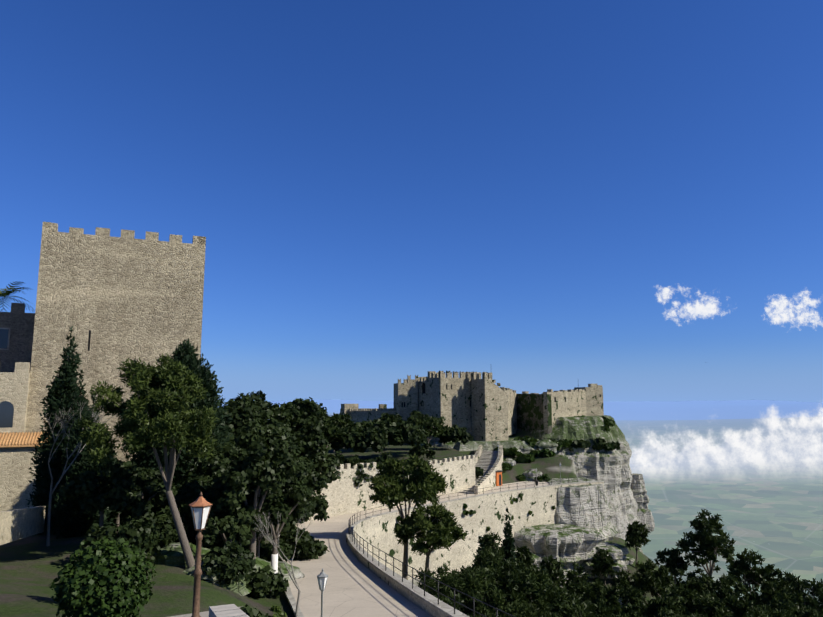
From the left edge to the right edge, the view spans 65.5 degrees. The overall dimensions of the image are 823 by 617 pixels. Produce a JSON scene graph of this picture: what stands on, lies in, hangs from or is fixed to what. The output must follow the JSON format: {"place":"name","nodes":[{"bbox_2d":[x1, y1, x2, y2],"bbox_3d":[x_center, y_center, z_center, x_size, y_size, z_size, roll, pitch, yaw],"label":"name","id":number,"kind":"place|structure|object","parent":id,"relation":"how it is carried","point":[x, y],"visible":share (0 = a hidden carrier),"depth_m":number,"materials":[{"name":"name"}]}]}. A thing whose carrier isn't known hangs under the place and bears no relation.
{"place":"outdoors","nodes":[
{"label":"outdoors","id":0,"kind":"place"},
{"bbox_2d":[0,400,822,616],"bbox_3d":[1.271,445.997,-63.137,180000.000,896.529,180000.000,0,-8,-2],"label":"ground","id":1,"kind":"structure","parent":0,"point":[776,519],"depth_m":3332.15,"materials":[{"name":"green plant"}]},
{"bbox_2d":[0,506,45,544],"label":"wall","id":2,"kind":"structure","parent":1,"relation":"on","point":[16,524],"depth_m":28.96,"materials":[{"name":"beige stone"}]},
{"bbox_2d":[0,222,205,511],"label":"tower","id":3,"kind":"structure","parent":1,"relation":"on","point":[115,302],"depth_m":48.91,"materials":[{"name":"stone"}]},
{"bbox_2d":[0,281,33,311],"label":"palm tree","id":4,"kind":"object","parent":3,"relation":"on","point":[8,291],"visible":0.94,"depth_m":55.41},
{"bbox_2d":[153,542,209,566],"bbox_3d":[-10.392,11.283,28.920,2.646,1.260,1.659,0,-8,-2],"label":"rock","id":5,"kind":"object","parent":1,"relation":"on","point":[171,554],"visible":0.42,"depth_m":28.40,"materials":[{"name":"green stone"}]},
{"bbox_2d":[170,604,248,616],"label":"bench","id":6,"kind":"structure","parent":1,"relation":"on","point":[231,610],"depth_m":11.80,"materials":[{"name":"stone"}]},
{"bbox_2d":[189,492,211,616],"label":"lamp","id":7,"kind":"object","parent":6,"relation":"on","point":[200,507],"visible":1,"depth_m":13.28,"materials":[{"name":"orange metal"}]},
{"bbox_2d":[183,561,250,595],"bbox_3d":[-8.622,11.717,28.018,2.808,1.440,2.561,-3,-9,23],"label":"outcrop","id":8,"kind":"object","parent":1,"relation":"on","point":[240,588],"visible":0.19,"depth_m":27.40,"materials":[{"name":"grey stone"}]},
{"bbox_2d":[246,557,273,593],"bbox_3d":[-8.733,13.158,31.887,3.732,1.800,2.448,0,-8,-2],"label":"rock","id":9,"kind":"object","parent":1,"relation":"on","point":[261,563],"visible":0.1,"depth_m":31.77,"materials":[{"name":"green stone"}]},
{"bbox_2d":[26,326,516,570],"bbox_3d":[-7.488,19.694,39.687,24.878,36.425,66.446,-2,-8,14],"label":"cypress tree","id":10,"kind":"object","parent":1,"relation":"on","point":[72,519],"visible":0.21,"depth_m":35.94,"materials":[{"name":"green plant"}]},
{"bbox_2d":[76,353,468,554],"bbox_3d":[-4.535,11.412,43.336,9.618,14.701,39.079,-3,-9,20],"label":"tree","id":11,"kind":"object","parent":1,"relation":"on","point":[136,428],"visible":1,"depth_m":29.01,"materials":[{"name":"green plant"}]},
{"bbox_2d":[270,561,304,580],"bbox_3d":[-7.779,15.006,35.715,3.227,1.620,2.582,-4,-9,26],"label":"rock","id":12,"kind":"object","parent":1,"relation":"on","point":[298,573],"visible":0.12,"depth_m":35.35,"materials":[{"name":"grey stone"}]},
{"bbox_2d":[49,415,615,616],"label":"bush","id":13,"kind":"object","parent":1,"relation":"on","point":[101,580],"visible":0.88,"depth_m":8.01,"materials":[{"name":"green plant"}]},
{"bbox_2d":[58,390,619,616],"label":"trees","id":14,"kind":"object","parent":1,"relation":"on","point":[283,445],"visible":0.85,"depth_m":32.88,"materials":[{"name":"green plant"}]},
{"bbox_2d":[270,497,531,616],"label":"vine foliage","id":15,"kind":"object","parent":1,"relation":"on","point":[276,609],"visible":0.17,"depth_m":27.63,"materials":[{"name":"green plant"}]},
{"bbox_2d":[309,444,502,519],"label":"walls","id":16,"kind":"structure","parent":1,"relation":"on","point":[344,494],"depth_m":95.01,"materials":[{"name":"stone"}]},
{"bbox_2d":[44,356,822,616],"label":"trunks","id":17,"kind":"object","parent":1,"relation":"on","point":[167,476],"visible":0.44,"depth_m":30.98,"materials":[{"name":"brown plant"}]},
{"bbox_2d":[317,445,560,616],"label":"lamps","id":18,"kind":"object","parent":1,"relation":"on","point":[322,577],"visible":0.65,"depth_m":20.35,"materials":[{"name":"grey metal"}]},
{"bbox_2d":[340,371,603,440],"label":"castle","id":19,"kind":"structure","parent":1,"relation":"on","point":[485,408],"depth_m":129.24,"materials":[{"name":"stone"}]},
{"bbox_2d":[346,476,603,616],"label":"retaining wall","id":20,"kind":"structure","parent":1,"relation":"on","point":[376,548],"depth_m":81.86,"materials":[{"name":"stone"}]},
{"bbox_2d":[415,437,538,453],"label":"rocky slope","id":21,"kind":"structure","parent":1,"relation":"on","point":[459,446],"depth_m":120.11,"materials":[{"name":"stone"}]},
{"bbox_2d":[503,458,515,465],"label":"boulder","id":22,"kind":"object","parent":1,"relation":"on","point":[510,461],"visible":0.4,"depth_m":112.75,"materials":[{"name":"grey stone"}]},
{"bbox_2d":[488,549,541,568],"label":"rock","id":23,"kind":"object","parent":1,"relation":"on","point":[537,559],"visible":0.02,"depth_m":86.91,"materials":[{"name":"grey stone"}]},
{"bbox_2d":[519,445,531,453],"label":"boulder","id":24,"kind":"object","parent":1,"relation":"on","point":[525,448],"visible":0.44,"depth_m":119.72,"materials":[{"name":"grey stone"}]},
{"bbox_2d":[523,469,541,480],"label":"boulder","id":25,"kind":"object","parent":1,"relation":"on","point":[529,474],"visible":0.6,"depth_m":110.30,"materials":[{"name":"grey stone"}]},
{"bbox_2d":[535,439,557,452],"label":"boulder","id":26,"kind":"object","parent":1,"relation":"on","point":[541,444],"visible":0.81,"depth_m":121.95,"materials":[{"name":"grey stone"}]},
{"bbox_2d":[513,524,604,579],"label":"rock outcrop","id":27,"kind":"object","parent":1,"relation":"on","point":[567,544],"visible":0.54,"depth_m":91.98,"materials":[{"name":"grey stone"}]},
{"bbox_2d":[538,569,583,586],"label":"rock","id":28,"kind":"object","parent":1,"relation":"on","point":[564,570],"visible":0.02,"depth_m":89.42,"materials":[{"name":"grey stone"}]},
{"bbox_2d":[318,412,822,616],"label":"trees","id":29,"kind":"object","parent":1,"relation":"on","point":[512,592],"visible":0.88,"depth_m":61.27,"materials":[{"name":"green plant"}]},
{"bbox_2d":[548,477,617,541],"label":"cliff","id":30,"kind":"structure","parent":1,"relation":"on","point":[586,506],"depth_m":100.13,"materials":[{"name":"grey stone"}]},
{"bbox_2d":[522,415,643,553],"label":"crag","id":31,"kind":"structure","parent":1,"relation":"on","point":[611,470],"depth_m":128.36,"materials":[{"name":"grey stone"}]},
{"bbox_2d":[631,473,654,531],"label":"pinnacle","id":32,"kind":"object","parent":31,"relation":"on","point":[641,498],"visible":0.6,"depth_m":135.77,"materials":[{"name":"grey stone"}]},
{"bbox_2d":[582,541,634,578],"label":"rock","id":33,"kind":"object","parent":1,"relation":"on","point":[618,552],"visible":0.19,"depth_m":94.38,"materials":[{"name":"grey stone"}]},
{"bbox_2d":[0,0,822,402],"label":"sky","id":34,"kind":"structure","parent":0,"point":[380,193],"materials":[{"name":"blue"}]},
{"bbox_2d":[279,481,549,616],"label":"road","id":35,"kind":"structure","parent":0,"point":[354,587],"depth_m":33.86,"materials":[{"name":"stone"}]},
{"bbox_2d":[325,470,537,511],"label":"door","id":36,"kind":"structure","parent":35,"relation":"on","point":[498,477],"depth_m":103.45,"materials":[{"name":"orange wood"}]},
{"bbox_2d":[629,407,822,476],"bbox_3d":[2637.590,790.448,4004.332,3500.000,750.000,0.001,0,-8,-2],"label":"cloud","id":37,"kind":"structure","parent":0,"point":[793,444],"depth_m":3972.05,"materials":[{"name":"white"}]},
{"bbox_2d":[657,287,822,325],"bbox_3d":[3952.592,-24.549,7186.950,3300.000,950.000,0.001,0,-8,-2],"label":"cloud","id":38,"kind":"structure","parent":0,"point":[709,308],"depth_m":7177.76,"materials":[{"name":"white"}]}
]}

